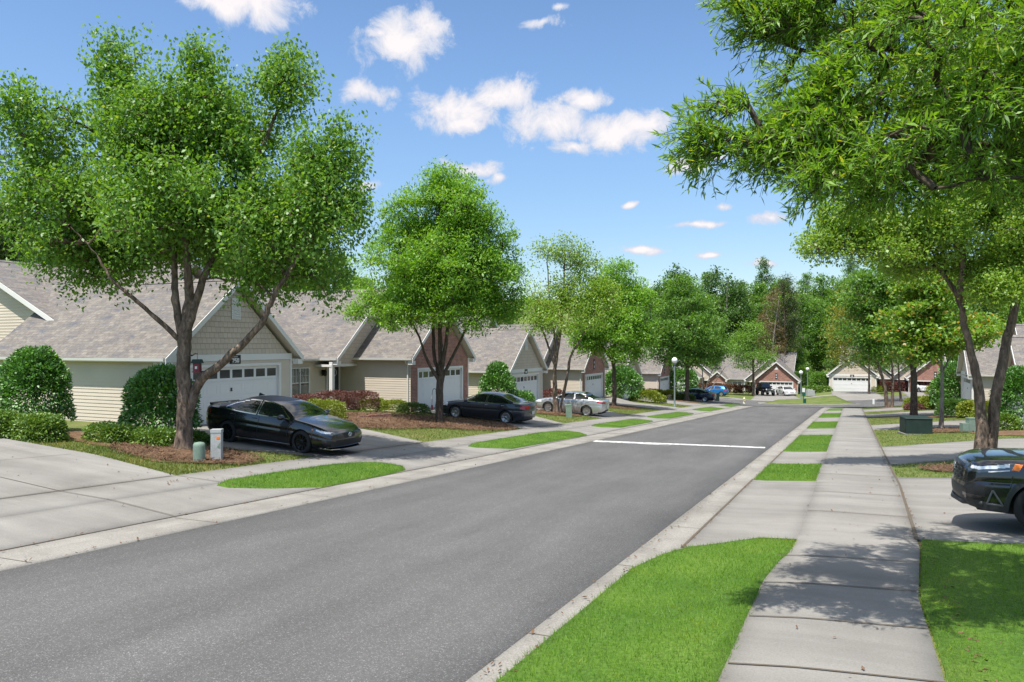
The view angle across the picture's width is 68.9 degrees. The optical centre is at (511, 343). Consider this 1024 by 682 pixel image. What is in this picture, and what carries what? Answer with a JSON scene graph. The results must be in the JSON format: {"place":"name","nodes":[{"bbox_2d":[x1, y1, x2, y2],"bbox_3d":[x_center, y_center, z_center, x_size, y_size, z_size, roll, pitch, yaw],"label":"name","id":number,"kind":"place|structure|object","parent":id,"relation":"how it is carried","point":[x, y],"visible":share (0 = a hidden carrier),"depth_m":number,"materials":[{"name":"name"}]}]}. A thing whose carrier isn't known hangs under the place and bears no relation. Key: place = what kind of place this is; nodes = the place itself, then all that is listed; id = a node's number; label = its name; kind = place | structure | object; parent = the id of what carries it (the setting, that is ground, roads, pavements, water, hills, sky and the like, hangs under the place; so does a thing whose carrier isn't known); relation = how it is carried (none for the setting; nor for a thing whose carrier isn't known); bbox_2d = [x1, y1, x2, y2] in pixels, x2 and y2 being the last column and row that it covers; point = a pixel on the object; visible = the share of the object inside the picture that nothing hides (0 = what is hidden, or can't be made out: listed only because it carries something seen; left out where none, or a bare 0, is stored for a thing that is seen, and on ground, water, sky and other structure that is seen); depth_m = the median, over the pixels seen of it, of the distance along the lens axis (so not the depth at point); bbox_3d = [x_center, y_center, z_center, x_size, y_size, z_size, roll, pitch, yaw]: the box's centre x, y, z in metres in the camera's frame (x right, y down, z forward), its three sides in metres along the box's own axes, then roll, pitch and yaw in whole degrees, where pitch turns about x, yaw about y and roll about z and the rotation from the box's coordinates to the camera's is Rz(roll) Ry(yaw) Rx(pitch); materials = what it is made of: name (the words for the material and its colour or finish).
{"place":"outdoors","nodes":[
{"label":"outdoors","id":0,"kind":"place"},
{"bbox_2d":[0,438,175,498],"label":"driveway","id":1,"kind":"structure","parent":0,"point":[58,469],"depth_m":16.30,"materials":[{"name":"concrete"}]},
{"bbox_2d":[97,424,422,456],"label":"driveway","id":2,"kind":"structure","parent":0,"point":[370,439],"depth_m":22.92,"materials":[{"name":"concrete"}]},
{"bbox_2d":[206,393,361,452],"bbox_3d":[-6.924,2.319,22.742,5.010,1.500,2.286,4,2,24],"label":"sedan","id":3,"kind":"object","parent":2,"relation":"on","point":[300,425],"visible":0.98,"depth_m":22.01,"materials":[{"name":"black paint"}]},
{"bbox_2d":[0,404,724,516],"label":"sidewalk","id":4,"kind":"structure","parent":0,"point":[32,503],"depth_m":17.13,"materials":[{"name":"concrete"}]},
{"bbox_2d":[0,406,823,681],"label":"road","id":5,"kind":"structure","parent":0,"point":[460,576],"depth_m":9.30,"materials":[{"name":"grey asphalt"}]},
{"bbox_2d":[2,420,1002,681],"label":"leaf litter","id":6,"kind":"object","parent":5,"relation":"on","point":[628,556],"visible":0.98,"depth_m":11.19,"materials":[{"name":"brown plant"}]},
{"bbox_2d":[415,407,563,428],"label":"driveway","id":7,"kind":"structure","parent":0,"point":[536,421],"depth_m":38.03,"materials":[{"name":"concrete"}]},
{"bbox_2d":[443,391,536,422],"bbox_3d":[-1.183,3.122,37.816,4.934,1.460,2.286,4,2,24],"label":"sedan","id":8,"kind":"object","parent":7,"relation":"on","point":[503,407],"visible":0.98,"depth_m":36.92,"materials":[{"name":"grey paint"}]},
{"bbox_2d":[0,0,1021,299],"label":"sky","id":9,"kind":"structure","parent":0,"point":[556,105],"materials":[{"name":"blue"}]},
{"bbox_2d":[1,291,1023,681],"bbox_3d":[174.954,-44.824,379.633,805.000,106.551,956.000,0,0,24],"label":"ground","id":10,"kind":"structure","parent":0,"point":[79,425],"depth_m":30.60,"materials":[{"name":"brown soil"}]},
{"bbox_2d":[0,408,27,438],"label":"shrub","id":11,"kind":"object","parent":10,"relation":"on","point":[6,416],"visible":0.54,"depth_m":20.16,"materials":[{"name":"green plant"}]},
{"bbox_2d":[0,204,51,263],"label":"woodland tree","id":12,"kind":"object","parent":10,"relation":"on","point":[17,257],"visible":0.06,"depth_m":43.11,"materials":[{"name":"green plant"}]},
{"bbox_2d":[3,411,70,442],"bbox_3d":[-12.994,2.250,20.375,1.733,0.849,1.370,0,0,24],"label":"shrub","id":13,"kind":"object","parent":10,"relation":"on","point":[41,421],"visible":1,"depth_m":20.06,"materials":[{"name":"green plant"}]},
{"bbox_2d":[0,344,77,420],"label":"holly bush","id":14,"kind":"object","parent":10,"relation":"on","point":[37,365],"visible":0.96,"depth_m":21.83,"materials":[{"name":"green plant"}]},
{"bbox_2d":[38,430,153,447],"bbox_3d":[-11.800,2.711,21.457,5.568,0.288,2.030,0,0,24],"label":"mulch bed","id":15,"kind":"object","parent":10,"relation":"on","point":[76,434],"visible":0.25,"depth_m":20.77,"materials":[{"name":"brown wood"}]},
{"bbox_2d":[80,420,137,442],"bbox_3d":[-11.327,2.479,21.006,1.646,0.704,1.311,0,0,24],"label":"shrub","id":16,"kind":"object","parent":15,"relation":"on","point":[108,430],"visible":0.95,"depth_m":20.68,"materials":[{"name":"green plant"}]},
{"bbox_2d":[125,426,175,446],"bbox_3d":[-10.045,2.601,21.014,1.732,0.646,1.345,0,0,24],"label":"shrub","id":17,"kind":"object","parent":15,"relation":"on","point":[165,435],"visible":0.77,"depth_m":20.66,"materials":[{"name":"green plant"}]},
{"bbox_2d":[117,362,203,429],"bbox_3d":[-10.482,1.596,22.281,2.319,2.104,2.268,0,0,24],"label":"holly bush","id":18,"kind":"object","parent":15,"relation":"on","point":[147,388],"visible":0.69,"depth_m":21.61,"materials":[{"name":"green plant"}]},
{"bbox_2d":[123,445,253,462],"bbox_3d":[-8.742,2.904,19.986,2.792,0.257,3.896,0,0,-42],"label":"mulch bed","id":19,"kind":"object","parent":10,"relation":"on","point":[182,452],"visible":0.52,"depth_m":19.32,"materials":[{"name":"brown wood"}]},
{"bbox_2d":[210,429,222,460],"bbox_3d":[-7.537,2.595,19.066,0.266,0.840,0.236,0,0,-7],"label":"utility pedestal","id":20,"kind":"object","parent":19,"relation":"on","point":[216,443],"visible":0.89,"depth_m":18.96,"materials":[{"name":"grey plastic"}]},
{"bbox_2d":[0,13,385,448],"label":"river birch","id":21,"kind":"object","parent":10,"relation":"on","point":[170,139],"visible":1,"depth_m":19.91,"materials":[{"name":"green plant"}]},
{"bbox_2d":[0,260,475,426],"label":"duplex house","id":22,"kind":"structure","parent":10,"relation":"on","point":[105,347],"depth_m":29.75,"materials":[{"name":"beige"}]},
{"bbox_2d":[190,365,276,423],"bbox_3d":[-10.517,1.915,27.929,0.090,2.130,4.880,0,0,24],"label":"garage door","id":23,"kind":"structure","parent":22,"relation":"in","point":[241,382],"depth_m":28.17,"materials":[{"name":"paint"}]},
{"bbox_2d":[292,367,309,397],"bbox_3d":[-10.758,1.980,37.855,0.090,1.560,1.520,0,0,24],"label":"window","id":24,"kind":"structure","parent":22,"relation":"in","point":[304,381],"depth_m":38.01,"materials":[{"name":"grey glass"}]},
{"bbox_2d":[419,368,459,408],"bbox_3d":[-4.089,2.465,42.099,0.090,2.130,4.880,0,0,24],"label":"garage door","id":25,"kind":"structure","parent":22,"relation":"in","point":[427,381],"depth_m":41.61,"materials":[{"name":"paint"}]},
{"bbox_2d":[217,462,404,488],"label":"verge lawn","id":26,"kind":"structure","parent":10,"relation":"on","point":[305,479],"depth_m":17.27,"materials":[{"name":"plant"}]},
{"bbox_2d":[292,389,380,411],"bbox_3d":[-8.856,2.753,36.757,2.088,1.142,5.878,0,0,38],"label":"plum hedge","id":27,"kind":"object","parent":10,"relation":"on","point":[351,395],"visible":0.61,"depth_m":37.05,"materials":[{"name":"red plant"}]},
{"bbox_2d":[0,403,741,549],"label":"apron","id":28,"kind":"object","parent":10,"relation":"on","point":[29,528],"visible":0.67,"depth_m":13.35,"materials":[{"name":"concrete"}]},
{"bbox_2d":[0,405,751,570],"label":"gutter","id":29,"kind":"object","parent":10,"relation":"on","point":[55,549],"visible":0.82,"depth_m":13.62,"materials":[{"name":"concrete"}]},
{"bbox_2d":[357,397,408,411],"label":"box hedge","id":30,"kind":"object","parent":10,"relation":"on","point":[384,404],"visible":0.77,"depth_m":38.43,"materials":[{"name":"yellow plant"}]},
{"bbox_2d":[344,414,423,427],"bbox_3d":[-5.999,3.383,33.121,7.580,0.571,6.270,0,0,-28],"label":"mulch bed","id":31,"kind":"object","parent":10,"relation":"on","point":[377,421],"visible":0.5,"depth_m":32.19,"materials":[{"name":"brown wood"}]},
{"bbox_2d":[307,398,348,418],"bbox_3d":[-7.860,2.692,30.885,2.138,0.961,1.869,0,0,24],"label":"box shrub","id":32,"kind":"object","parent":31,"relation":"on","point":[333,403],"visible":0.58,"depth_m":30.66,"materials":[{"name":"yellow plant"}]},
{"bbox_2d":[333,155,537,421],"bbox_3d":[-3.508,-2.307,34.518,8.362,12.340,8.153,0,0,45],"label":"street oak","id":33,"kind":"object","parent":31,"relation":"on","point":[448,265],"visible":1,"depth_m":33.38,"materials":[{"name":"green plant"}]},
{"bbox_2d":[395,402,431,414],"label":"box shrub","id":34,"kind":"object","parent":10,"relation":"on","point":[401,408],"visible":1,"depth_m":37.41,"materials":[{"name":"green plant"}]},
{"bbox_2d":[477,361,517,396],"bbox_3d":[-0.957,2.453,48.034,2.749,2.874,2.676,0,0,24],"label":"holly bush","id":35,"kind":"object","parent":10,"relation":"on","point":[497,376],"visible":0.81,"depth_m":47.57,"materials":[{"name":"green plant"}]},
{"bbox_2d":[468,431,586,448],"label":"verge lawn","id":36,"kind":"structure","parent":10,"relation":"on","point":[529,443],"depth_m":28.92,"materials":[{"name":"plant"}]},
{"bbox_2d":[217,403,841,488],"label":"grass","id":37,"kind":"structure","parent":10,"relation":"on","point":[792,469],"depth_m":19.97,"materials":[{"name":"green plant"}]},
{"bbox_2d":[457,316,608,400],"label":"duplex house","id":38,"kind":"structure","parent":10,"relation":"on","point":[524,356],"depth_m":54.54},
{"bbox_2d":[511,374,536,400],"bbox_3d":[0.823,3.285,52.927,0.090,2.130,4.880,0,0,24],"label":"garage door","id":39,"kind":"structure","parent":38,"relation":"in","point":[525,382],"depth_m":53.54,"materials":[{"name":"paint"}]},
{"bbox_2d":[585,374,600,396],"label":"garage door","id":40,"kind":"structure","parent":38,"relation":"in","point":[592,382],"depth_m":67.32,"materials":[{"name":"paint"}]},
{"bbox_2d":[109,404,974,471],"bbox_3d":[7.664,3.902,36.439,28.924,2.533,46.687,0,0,24],"label":"pine straw","id":41,"kind":"object","parent":10,"relation":"on","point":[413,417],"visible":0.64,"depth_m":31.57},
{"bbox_2d":[515,230,630,412],"bbox_3d":[3.663,-1.304,46.591,7.610,11.785,5.444,0,0,0],"label":"slender birch","id":42,"kind":"object","parent":10,"relation":"on","point":[586,302],"visible":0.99,"depth_m":46.53,"materials":[{"name":"green plant"}]},
{"bbox_2d":[605,364,646,397],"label":"holly bush","id":43,"kind":"object","parent":10,"relation":"on","point":[627,376],"visible":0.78,"depth_m":72.16,"materials":[{"name":"green plant"}]},
{"bbox_2d":[603,342,673,398],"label":"duplex house","id":44,"kind":"structure","parent":10,"relation":"on","point":[654,376],"depth_m":90.18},
{"bbox_2d":[465,407,826,681],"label":"gutter","id":45,"kind":"object","parent":10,"relation":"on","point":[696,517],"visible":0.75,"depth_m":11.18,"materials":[{"name":"concrete"}]},
{"bbox_2d":[628,388,663,402],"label":"box shrub","id":46,"kind":"object","parent":10,"relation":"on","point":[655,395],"visible":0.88,"depth_m":71.63,"materials":[{"name":"yellow plant"}]},
{"bbox_2d":[675,400,698,402],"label":"mulch bed","id":47,"kind":"object","parent":10,"relation":"on","point":[686,401],"visible":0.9,"depth_m":80.46,"materials":[{"name":"brown wood"}]},
{"bbox_2d":[640,273,739,400],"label":"street oak","id":48,"kind":"object","parent":47,"relation":"on","point":[686,350],"visible":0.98,"depth_m":80.81,"materials":[{"name":"green plant"}]},
{"bbox_2d":[694,265,729,330],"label":"woodland tree","id":49,"kind":"object","parent":10,"relation":"on","point":[714,276],"visible":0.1,"depth_m":159.88,"materials":[{"name":"green plant"}]},
{"bbox_2d":[698,382,751,393],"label":"russet hedge","id":50,"kind":"object","parent":10,"relation":"on","point":[739,388],"visible":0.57,"depth_m":115.42,"materials":[{"name":"brown plant"}]},
{"bbox_2d":[711,273,756,349],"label":"woodland tree","id":51,"kind":"object","parent":10,"relation":"on","point":[732,310],"visible":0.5,"depth_m":142.52,"materials":[{"name":"green plant"}]},
{"bbox_2d":[672,352,801,393],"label":"duplex house","id":52,"kind":"structure","parent":10,"relation":"on","point":[781,372],"depth_m":125.58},
{"bbox_2d":[719,283,762,351],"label":"woodland tree","id":53,"kind":"object","parent":10,"relation":"on","point":[742,300],"visible":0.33,"depth_m":143.04,"materials":[{"name":"green plant"}]},
{"bbox_2d":[723,320,779,395],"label":"street oak","id":54,"kind":"object","parent":10,"relation":"on","point":[752,355],"visible":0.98,"depth_m":111.67,"materials":[{"name":"green plant"}]},
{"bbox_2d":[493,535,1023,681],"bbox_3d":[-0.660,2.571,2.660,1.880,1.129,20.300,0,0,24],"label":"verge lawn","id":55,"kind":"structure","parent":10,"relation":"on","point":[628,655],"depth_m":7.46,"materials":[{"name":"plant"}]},
{"bbox_2d":[746,279,776,351],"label":"woodland tree","id":56,"kind":"object","parent":10,"relation":"on","point":[759,297],"visible":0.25,"depth_m":152.34,"materials":[{"name":"green plant"}]},
{"bbox_2d":[681,408,841,548],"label":"apron","id":57,"kind":"object","parent":10,"relation":"on","point":[762,508],"visible":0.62,"depth_m":14.59,"materials":[{"name":"concrete"}]},
{"bbox_2d":[752,256,776,296],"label":"woodland tree","id":58,"kind":"object","parent":10,"relation":"on","point":[761,277],"visible":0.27,"depth_m":293.08,"materials":[{"name":"green plant"}]},
{"bbox_2d":[746,302,788,351],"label":"woodland tree","id":59,"kind":"object","parent":10,"relation":"on","point":[762,306],"visible":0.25,"depth_m":142.30,"materials":[{"name":"green plant"}]},
{"bbox_2d":[752,289,789,359],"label":"woodland tree","id":60,"kind":"object","parent":10,"relation":"on","point":[769,328],"visible":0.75,"depth_m":129.81,"materials":[{"name":"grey plant"}]},
{"bbox_2d":[754,463,820,480],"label":"verge lawn","id":61,"kind":"structure","parent":10,"relation":"on","point":[778,479],"depth_m":20.09,"materials":[{"name":"plant"}]},
{"bbox_2d":[770,271,808,354],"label":"woodland tree","id":62,"kind":"object","parent":10,"relation":"on","point":[792,323],"visible":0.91,"depth_m":130.88,"materials":[{"name":"green plant"}]},
{"bbox_2d":[787,291,823,371],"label":"woodland tree","id":63,"kind":"object","parent":10,"relation":"on","point":[803,301],"visible":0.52,"depth_m":140.20,"materials":[{"name":"green plant"}]},
{"bbox_2d":[795,346,815,383],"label":"woodland tree","id":64,"kind":"object","parent":10,"relation":"on","point":[800,365],"visible":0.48,"depth_m":133.24,"materials":[{"name":"green plant"}]},
{"bbox_2d":[783,435,830,451],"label":"verge lawn","id":65,"kind":"structure","parent":10,"relation":"on","point":[797,442],"depth_m":29.85,"materials":[{"name":"plant"}]},
{"bbox_2d":[797,297,830,372],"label":"woodland tree","id":66,"kind":"object","parent":10,"relation":"on","point":[816,305],"visible":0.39,"depth_m":143.24,"materials":[{"name":"green plant"}]},
{"bbox_2d":[808,371,831,385],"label":"holly bush","id":67,"kind":"object","parent":10,"relation":"on","point":[817,376],"visible":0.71,"depth_m":111.85,"materials":[{"name":"green plant"}]},
{"bbox_2d":[805,272,836,379],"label":"woodland tree","id":68,"kind":"object","parent":10,"relation":"on","point":[822,282],"visible":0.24,"depth_m":160.13,"materials":[{"name":"green plant"}]},
{"bbox_2d":[812,290,856,370],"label":"woodland tree","id":69,"kind":"object","parent":10,"relation":"on","point":[824,348],"visible":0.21,"depth_m":140.42,"materials":[{"name":"green plant"}]},
{"bbox_2d":[820,285,903,407],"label":"leaning birch","id":70,"kind":"object","parent":10,"relation":"on","point":[843,359],"visible":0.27,"depth_m":74.94,"materials":[{"name":"green plant"}]},
{"bbox_2d":[826,346,960,391],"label":"duplex house","id":71,"kind":"structure","parent":10,"relation":"on","point":[845,379],"depth_m":107.79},
{"bbox_2d":[833,377,867,390],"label":"garage door","id":72,"kind":"structure","parent":71,"relation":"in","point":[839,383],"depth_m":108.00,"materials":[{"name":"paint"}]},
{"bbox_2d":[869,355,925,401],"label":"street oak","id":73,"kind":"object","parent":10,"relation":"on","point":[898,374],"visible":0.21,"depth_m":90.91,"materials":[{"name":"green plant"}]},
{"bbox_2d":[789,146,1023,448],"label":"twin birch","id":74,"kind":"object","parent":10,"relation":"on","point":[993,272],"visible":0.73,"depth_m":20.29,"materials":[{"name":"green plant"}]},
{"bbox_2d":[878,416,939,417],"bbox_3d":[28.490,5.187,52.853,4.641,0.348,3.546,0,0,24],"label":"mulch bed","id":75,"kind":"object","parent":10,"relation":"on","point":[899,416],"visible":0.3,"depth_m":52.92,"materials":[{"name":"brown wood"}]},
{"bbox_2d":[828,257,967,414],"bbox_3d":[27.671,-0.601,53.215,8.463,12.077,7.880,0,0,38],"label":"street oak","id":76,"kind":"object","parent":75,"relation":"on","point":[877,288],"visible":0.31,"depth_m":52.85,"materials":[{"name":"green plant"}]},
{"bbox_2d":[897,415,932,434],"bbox_3d":[19.372,3.927,35.821,1.320,0.920,1.110,0,0,10],"label":"transformer","id":77,"kind":"object","parent":10,"relation":"on","point":[916,424],"visible":0.85,"depth_m":35.40,"materials":[{"name":"green paint"}]},
{"bbox_2d":[927,360,960,404],"bbox_3d":[38.192,3.404,64.872,3.644,4.101,4.038,0,0,24],"label":"holly bush","id":78,"kind":"object","parent":10,"relation":"on","point":[953,384],"visible":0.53,"depth_m":64.52,"materials":[{"name":"green plant"}]},
{"bbox_2d":[946,416,969,417],"bbox_3d":[30.639,4.889,50.193,2.849,0.314,5.080,0,0,24],"label":"mulch bed","id":79,"kind":"object","parent":10,"relation":"on","point":[956,416],"visible":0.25,"depth_m":49.91,"materials":[{"name":"brown wood"}]},
{"bbox_2d":[933,397,972,416],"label":"box shrub","id":80,"kind":"object","parent":79,"relation":"on","point":[948,404],"visible":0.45,"depth_m":50.30,"materials":[{"name":"green plant"}]},
{"bbox_2d":[955,399,987,416],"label":"box shrub","id":81,"kind":"object","parent":79,"relation":"on","point":[963,407],"visible":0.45,"depth_m":48.72,"materials":[{"name":"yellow plant"}]},
{"bbox_2d":[956,324,1023,421],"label":"duplex house","id":82,"kind":"structure","parent":10,"relation":"on","point":[987,358],"depth_m":57.37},
{"bbox_2d":[987,365,1023,422],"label":"holly bush","id":83,"kind":"object","parent":10,"relation":"on","point":[1014,379],"visible":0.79,"depth_m":35.86,"materials":[{"name":"green plant"}]},
{"bbox_2d":[987,412,1023,430],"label":"shrub","id":84,"kind":"object","parent":10,"relation":"on","point":[1014,420],"visible":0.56,"depth_m":34.99,"materials":[{"name":"green plant"}]},
{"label":"mulch bed","id":85,"kind":"structure","parent":10,"relation":"on","visible":0},
{"bbox_2d":[562,254,668,405],"bbox_3d":[7.809,-0.888,59.255,7.708,12.353,7.767,0,0,-44],"label":"street oak","id":86,"kind":"object","parent":85,"relation":"on","point":[627,336],"visible":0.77,"depth_m":58.59,"materials":[{"name":"green plant"}]},
{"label":"mulch bed","id":87,"kind":"structure","parent":10,"relation":"on","visible":0},
{"bbox_2d":[864,268,1005,428],"bbox_3d":[21.647,0.275,37.959,6.740,8.522,5.039,0,0,28],"label":"red maple","id":88,"kind":"object","parent":87,"relation":"on","point":[925,337],"visible":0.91,"depth_m":37.23,"materials":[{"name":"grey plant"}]},
{"bbox_2d":[537,408,626,417],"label":"driveway","id":89,"kind":"structure","parent":0,"point":[607,414],"depth_m":48.15,"materials":[{"name":"concrete"}]},
{"bbox_2d":[535,391,608,415],"bbox_3d":[3.824,3.688,47.404,4.694,1.440,2.229,4,2,24],"label":"sedan","id":90,"kind":"object","parent":89,"relation":"on","point":[586,403],"visible":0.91,"depth_m":46.44,"materials":[{"name":"silver metal"}]},
{"bbox_2d":[600,396,678,409],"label":"driveway","id":91,"kind":"structure","parent":0,"point":[619,401],"depth_m":65.50,"materials":[{"name":"concrete"}]},
{"bbox_2d":[666,396,908,407],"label":"cross street","id":92,"kind":"structure","parent":0,"point":[866,403],"depth_m":87.04,"materials":[{"name":"grey asphalt"}]},
{"bbox_2d":[672,388,715,401],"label":"sedan","id":93,"kind":"object","parent":92,"relation":"on","point":[703,395],"visible":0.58,"depth_m":84.45,"materials":[{"name":"blue paint"}]},
{"bbox_2d":[762,396,855,403],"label":"island lawn","id":94,"kind":"structure","parent":0,"point":[826,400],"depth_m":94.42,"materials":[{"name":"green plant"}]},
{"bbox_2d":[718,408,944,681],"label":"sidewalk","id":95,"kind":"structure","parent":0,"point":[857,534],"depth_m":8.52,"materials":[{"name":"concrete"}]},
{"bbox_2d":[728,662,944,681],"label":"pavement joint","id":96,"kind":"object","parent":95,"relation":"on","point":[836,670],"visible":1,"depth_m":6.18,"materials":[{"name":"grey concrete"}]},
{"bbox_2d":[862,409,918,539],"bbox_3d":[20.942,4.776,43.757,0.182,3.548,71.000,0,0,24],"label":"pavement joint","id":97,"kind":"object","parent":95,"relation":"on","point":[909,516],"visible":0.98,"depth_m":16.03,"materials":[{"name":"brown"}]},
{"bbox_2d":[831,391,883,400],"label":"driveway","id":98,"kind":"structure","parent":0,"point":[853,395],"depth_m":99.31,"materials":[{"name":"concrete"}]},
{"bbox_2d":[868,420,1023,429],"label":"driveway","id":99,"kind":"structure","parent":0,"point":[950,424],"depth_m":42.08,"materials":[{"name":"concrete"}]},
{"bbox_2d":[878,438,1023,464],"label":"driveway","id":100,"kind":"structure","parent":0,"point":[921,453],"depth_m":26.47,"materials":[{"name":"concrete"}]},
{"bbox_2d":[891,477,1023,543],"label":"driveway","id":101,"kind":"structure","parent":0,"point":[930,501],"depth_m":13.29,"materials":[{"name":"concrete"}]},
{"bbox_2d":[951,448,1023,525],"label":"compact suv","id":102,"kind":"object","parent":101,"relation":"on","point":[989,479],"visible":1,"depth_m":11.78,"materials":[{"name":"black paint"}]},
{"bbox_2d":[921,539,1023,681],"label":"front lawn","id":103,"kind":"structure","parent":0,"point":[980,627],"depth_m":7.91,"materials":[{"name":"plant"}]},
{"bbox_2d":[651,0,1023,244],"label":"willow oak","id":104,"kind":"object","parent":103,"relation":"on","point":[815,132],"visible":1,"depth_m":6.45,"materials":[{"name":"green plant"}]},
{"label":"driveway","id":105,"kind":"structure","parent":0,"visible":0},
{"bbox_2d":[669,367,698,390],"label":"holly bush","id":106,"kind":"object","parent":105,"relation":"on","point":[693,377],"visible":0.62,"depth_m":94.91,"materials":[{"name":"green plant"}]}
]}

